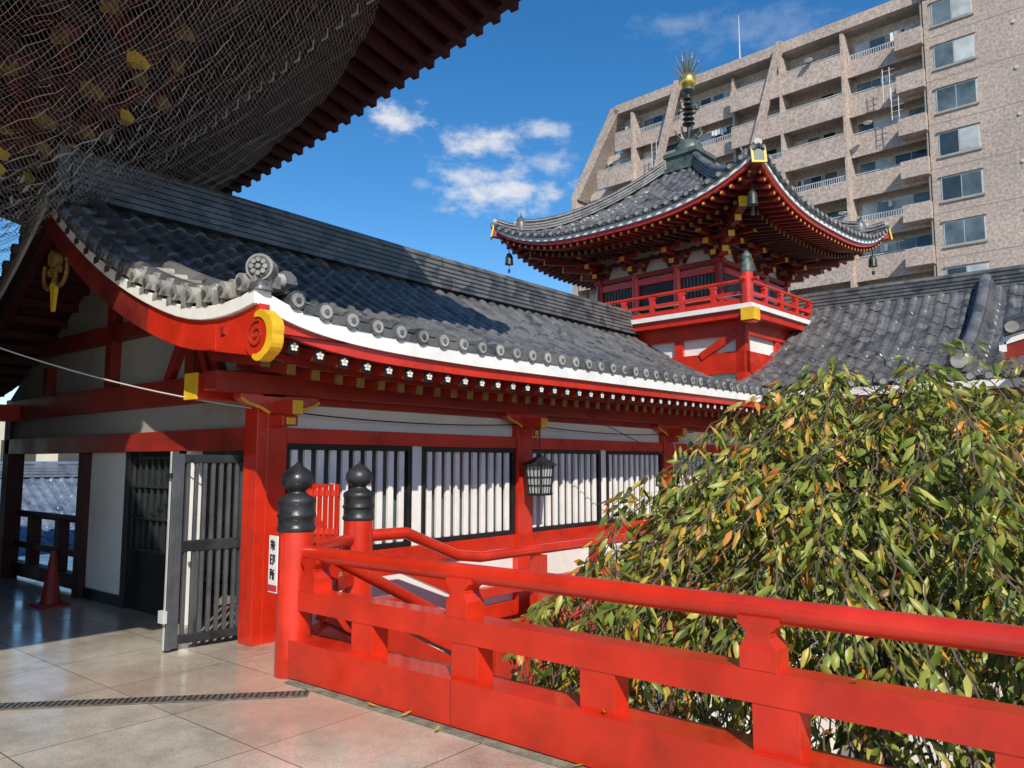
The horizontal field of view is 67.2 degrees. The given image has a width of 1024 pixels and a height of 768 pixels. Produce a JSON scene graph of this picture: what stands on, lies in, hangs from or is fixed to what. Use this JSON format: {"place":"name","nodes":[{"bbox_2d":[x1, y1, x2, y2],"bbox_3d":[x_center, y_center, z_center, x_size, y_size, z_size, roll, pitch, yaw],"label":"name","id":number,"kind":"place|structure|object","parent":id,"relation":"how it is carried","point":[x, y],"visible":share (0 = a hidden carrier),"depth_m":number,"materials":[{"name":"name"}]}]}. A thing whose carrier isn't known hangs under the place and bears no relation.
{"place":"outdoors","nodes":[
{"label":"outdoors","id":0,"kind":"place"},
{"bbox_2d":[0,461,78,556],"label":"tiled roof house","id":1,"kind":"structure","parent":0,"point":[49,486],"depth_m":24.44,"materials":[{"name":"grey tile"}]},
{"bbox_2d":[0,422,78,474],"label":"building","id":2,"kind":"structure","parent":0,"point":[54,457],"depth_m":45.09,"materials":[{"name":"white concrete"}]},
{"bbox_2d":[0,554,589,767],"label":"stone terrace","id":3,"kind":"structure","parent":0,"point":[80,648],"depth_m":4.82,"materials":[{"name":"tile"}]},
{"bbox_2d":[11,510,74,588],"bbox_3d":[-6.759,2.147,10.525,4.400,0.855,0.140,-5,-7,39],"label":"railing","id":4,"kind":"object","parent":3,"relation":"on","point":[30,567],"visible":0.48,"depth_m":9.87,"materials":[{"name":"wood"}]},
{"bbox_2d":[29,551,70,609],"bbox_3d":[-5.011,2.119,8.389,0.300,0.580,0.300,-5,-7,39],"label":"traffic cone","id":5,"kind":"object","parent":3,"relation":"on","point":[50,597],"visible":1,"depth_m":8.33,"materials":[{"name":"red plastic"}]},
{"bbox_2d":[0,690,309,709],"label":"drain grate","id":6,"kind":"object","parent":3,"relation":"on","point":[143,700],"visible":1,"depth_m":5.01,"materials":[{"name":"black metal"}]},
{"bbox_2d":[0,241,348,646],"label":"gable wall","id":7,"kind":"structure","parent":3,"relation":"on","point":[123,441],"depth_m":8.51,"materials":[{"name":"paint"}]},
{"bbox_2d":[0,183,297,351],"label":"verge","id":8,"kind":"structure","parent":7,"relation":"on","point":[129,274],"depth_m":7.11,"materials":[{"name":"tile"}]},
{"bbox_2d":[42,250,69,311],"bbox_3d":[-4.752,-1.067,7.999,0.647,0.640,0.090,-5,-7,39],"label":"gable ornament","id":9,"kind":"object","parent":8,"relation":"on","point":[55,260],"visible":1,"depth_m":7.97,"materials":[{"name":"gold metal"}]},
{"bbox_2d":[158,451,243,650],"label":"metal gate","id":10,"kind":"structure","parent":7,"relation":"attached to","point":[176,545],"depth_m":6.54,"materials":[{"name":"metal"}]},
{"bbox_2d":[19,348,395,385],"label":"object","id":11,"kind":"object","parent":7,"relation":"on","point":[337,355],"visible":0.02,"depth_m":13.26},
{"bbox_2d":[0,347,698,470],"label":"electric cable","id":12,"kind":"object","parent":7,"relation":"attached to","point":[334,416],"visible":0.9,"depth_m":7.37,"materials":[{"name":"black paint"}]},
{"bbox_2d":[89,206,793,393],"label":"roof tiles","id":13,"kind":"object","parent":7,"relation":"attached to","point":[388,301],"visible":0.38,"depth_m":10.73,"materials":[{"name":"grey tile"}]},
{"bbox_2d":[43,144,640,335],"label":"ridge","id":14,"kind":"structure","parent":13,"relation":"on","point":[201,208],"depth_m":10.77,"materials":[{"name":"tile"}]},
{"bbox_2d":[281,291,798,399],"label":"eave tiles","id":15,"kind":"object","parent":13,"relation":"attached to","point":[296,300],"visible":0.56,"depth_m":7.56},
{"bbox_2d":[490,51,892,390],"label":"pagoda tower","id":16,"kind":"structure","parent":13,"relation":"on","point":[692,253],"depth_m":17.81,"materials":[{"name":"wood"}]},
{"bbox_2d":[211,289,782,420],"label":"eave rafters","id":17,"kind":"object","parent":7,"relation":"attached to","point":[419,369],"visible":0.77,"depth_m":7.36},
{"bbox_2d":[206,253,283,361],"bbox_3d":[-2.001,-0.535,5.776,0.983,0.798,0.246,-5,-7,39],"label":"scroll end","id":18,"kind":"object","parent":17,"relation":"attached to","point":[256,332],"visible":0.98,"depth_m":5.58,"materials":[{"name":"wood"}]},
{"bbox_2d":[0,0,520,225],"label":"temple main hall","id":19,"kind":"structure","parent":3,"relation":"on","point":[402,41],"depth_m":9.18,"materials":[{"name":"wood"}]},
{"bbox_2d":[0,0,378,269],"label":"bird net","id":20,"kind":"object","parent":19,"relation":"attached to","point":[26,188],"visible":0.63,"depth_m":7.48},
{"bbox_2d":[0,379,762,578],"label":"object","id":21,"kind":"structure","parent":3,"relation":"on","point":[11,487],"depth_m":10.47,"materials":[{"name":"red wood"}]},
{"bbox_2d":[284,680,586,767],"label":"terrace edge strip","id":22,"kind":"object","parent":3,"relation":"on","point":[559,763],"visible":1,"depth_m":4.48,"materials":[{"name":"grey stone"}]},
{"bbox_2d":[311,461,770,675],"bbox_3d":[2.154,2.945,10.633,0.783,3.730,12.440,-5,-7,39],"label":"stair railing","id":23,"kind":"object","parent":3,"relation":"on","point":[360,534],"visible":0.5,"depth_m":6.80,"materials":[{"name":"red wood"}]},
{"bbox_2d":[306,484,339,542],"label":"vermilion lattice gate","id":24,"kind":"structure","parent":23,"relation":"attached to","point":[325,493],"depth_m":6.75,"materials":[{"name":"red wood"}]},
{"bbox_2d":[368,678,862,765],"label":"fallen leaves","id":25,"kind":"object","parent":3,"relation":"on","point":[408,712],"visible":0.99,"depth_m":4.44,"materials":[{"name":"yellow plant"}]},
{"bbox_2d":[274,461,1023,767],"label":"vermilion railing","id":26,"kind":"object","parent":3,"relation":"on","point":[467,690],"visible":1,"depth_m":3.93,"materials":[{"name":"red wood"}]},
{"bbox_2d":[267,535,278,592],"bbox_3d":[-1.761,1.325,5.670,0.016,0.410,0.124,6,-8,-45],"label":"calligraphy sign","id":27,"kind":"object","parent":26,"relation":"attached to","point":[273,564],"visible":1,"depth_m":5.66,"materials":[{"name":"white paint"}]},
{"bbox_2d":[0,0,890,403],"label":"sky","id":28,"kind":"structure","parent":0,"point":[507,126],"materials":[{"name":"blue"}]},
{"bbox_3d":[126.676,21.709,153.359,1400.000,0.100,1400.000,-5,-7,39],"label":"courtyard ground","id":29,"kind":"structure","parent":0,"visible":0},
{"bbox_2d":[204,367,763,733],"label":"wall","id":30,"kind":"structure","parent":29,"relation":"on","point":[459,487],"depth_m":8.78,"materials":[{"name":"white paint"}]},
{"bbox_2d":[233,392,766,441],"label":"brackets","id":31,"kind":"object","parent":30,"relation":"attached to","point":[286,410],"visible":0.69,"depth_m":6.89,"materials":[{"name":"red wood"}]},
{"bbox_2d":[522,429,556,495],"bbox_3d":[0.279,0.954,9.442,0.450,0.810,0.300,-5,-7,39],"label":"hanging lantern","id":32,"kind":"object","parent":31,"relation":"hanging from","point":[539,467],"visible":0.98,"depth_m":9.31,"materials":[{"name":"black metal"}]},
{"bbox_2d":[439,585,794,692],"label":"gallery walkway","id":33,"kind":"structure","parent":30,"relation":"attached to","point":[505,669],"depth_m":8.14,"materials":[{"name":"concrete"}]},
{"bbox_2d":[501,338,1023,767],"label":"weeping tree","id":34,"kind":"object","parent":29,"relation":"on","point":[824,488],"visible":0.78,"depth_m":5.14,"materials":[{"name":"green plant"}]},
{"bbox_2d":[571,0,1023,300],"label":"apartment building","id":35,"kind":"structure","parent":29,"relation":"on","point":[904,119],"depth_m":55.13,"materials":[{"name":"tile"}]},
{"bbox_2d":[758,264,1023,767],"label":"walls and ridge","id":36,"kind":"structure","parent":29,"relation":"on","point":[983,283],"depth_m":15.37,"materials":[{"name":"tile"}]},
{"bbox_2d":[720,282,1023,387],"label":"roof tiles","id":37,"kind":"object","parent":36,"relation":"on","point":[914,327],"visible":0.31,"depth_m":15.68,"materials":[{"name":"grey tile"}]},
{"bbox_2d":[857,372,1023,402],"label":"eaves","id":38,"kind":"object","parent":36,"relation":"on","point":[977,378],"visible":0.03,"depth_m":18.42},
{"bbox_2d":[999,311,1023,369],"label":"porch roof building","id":39,"kind":"structure","parent":29,"relation":"on","point":[1012,345],"depth_m":9.76,"materials":[{"name":"tile"}]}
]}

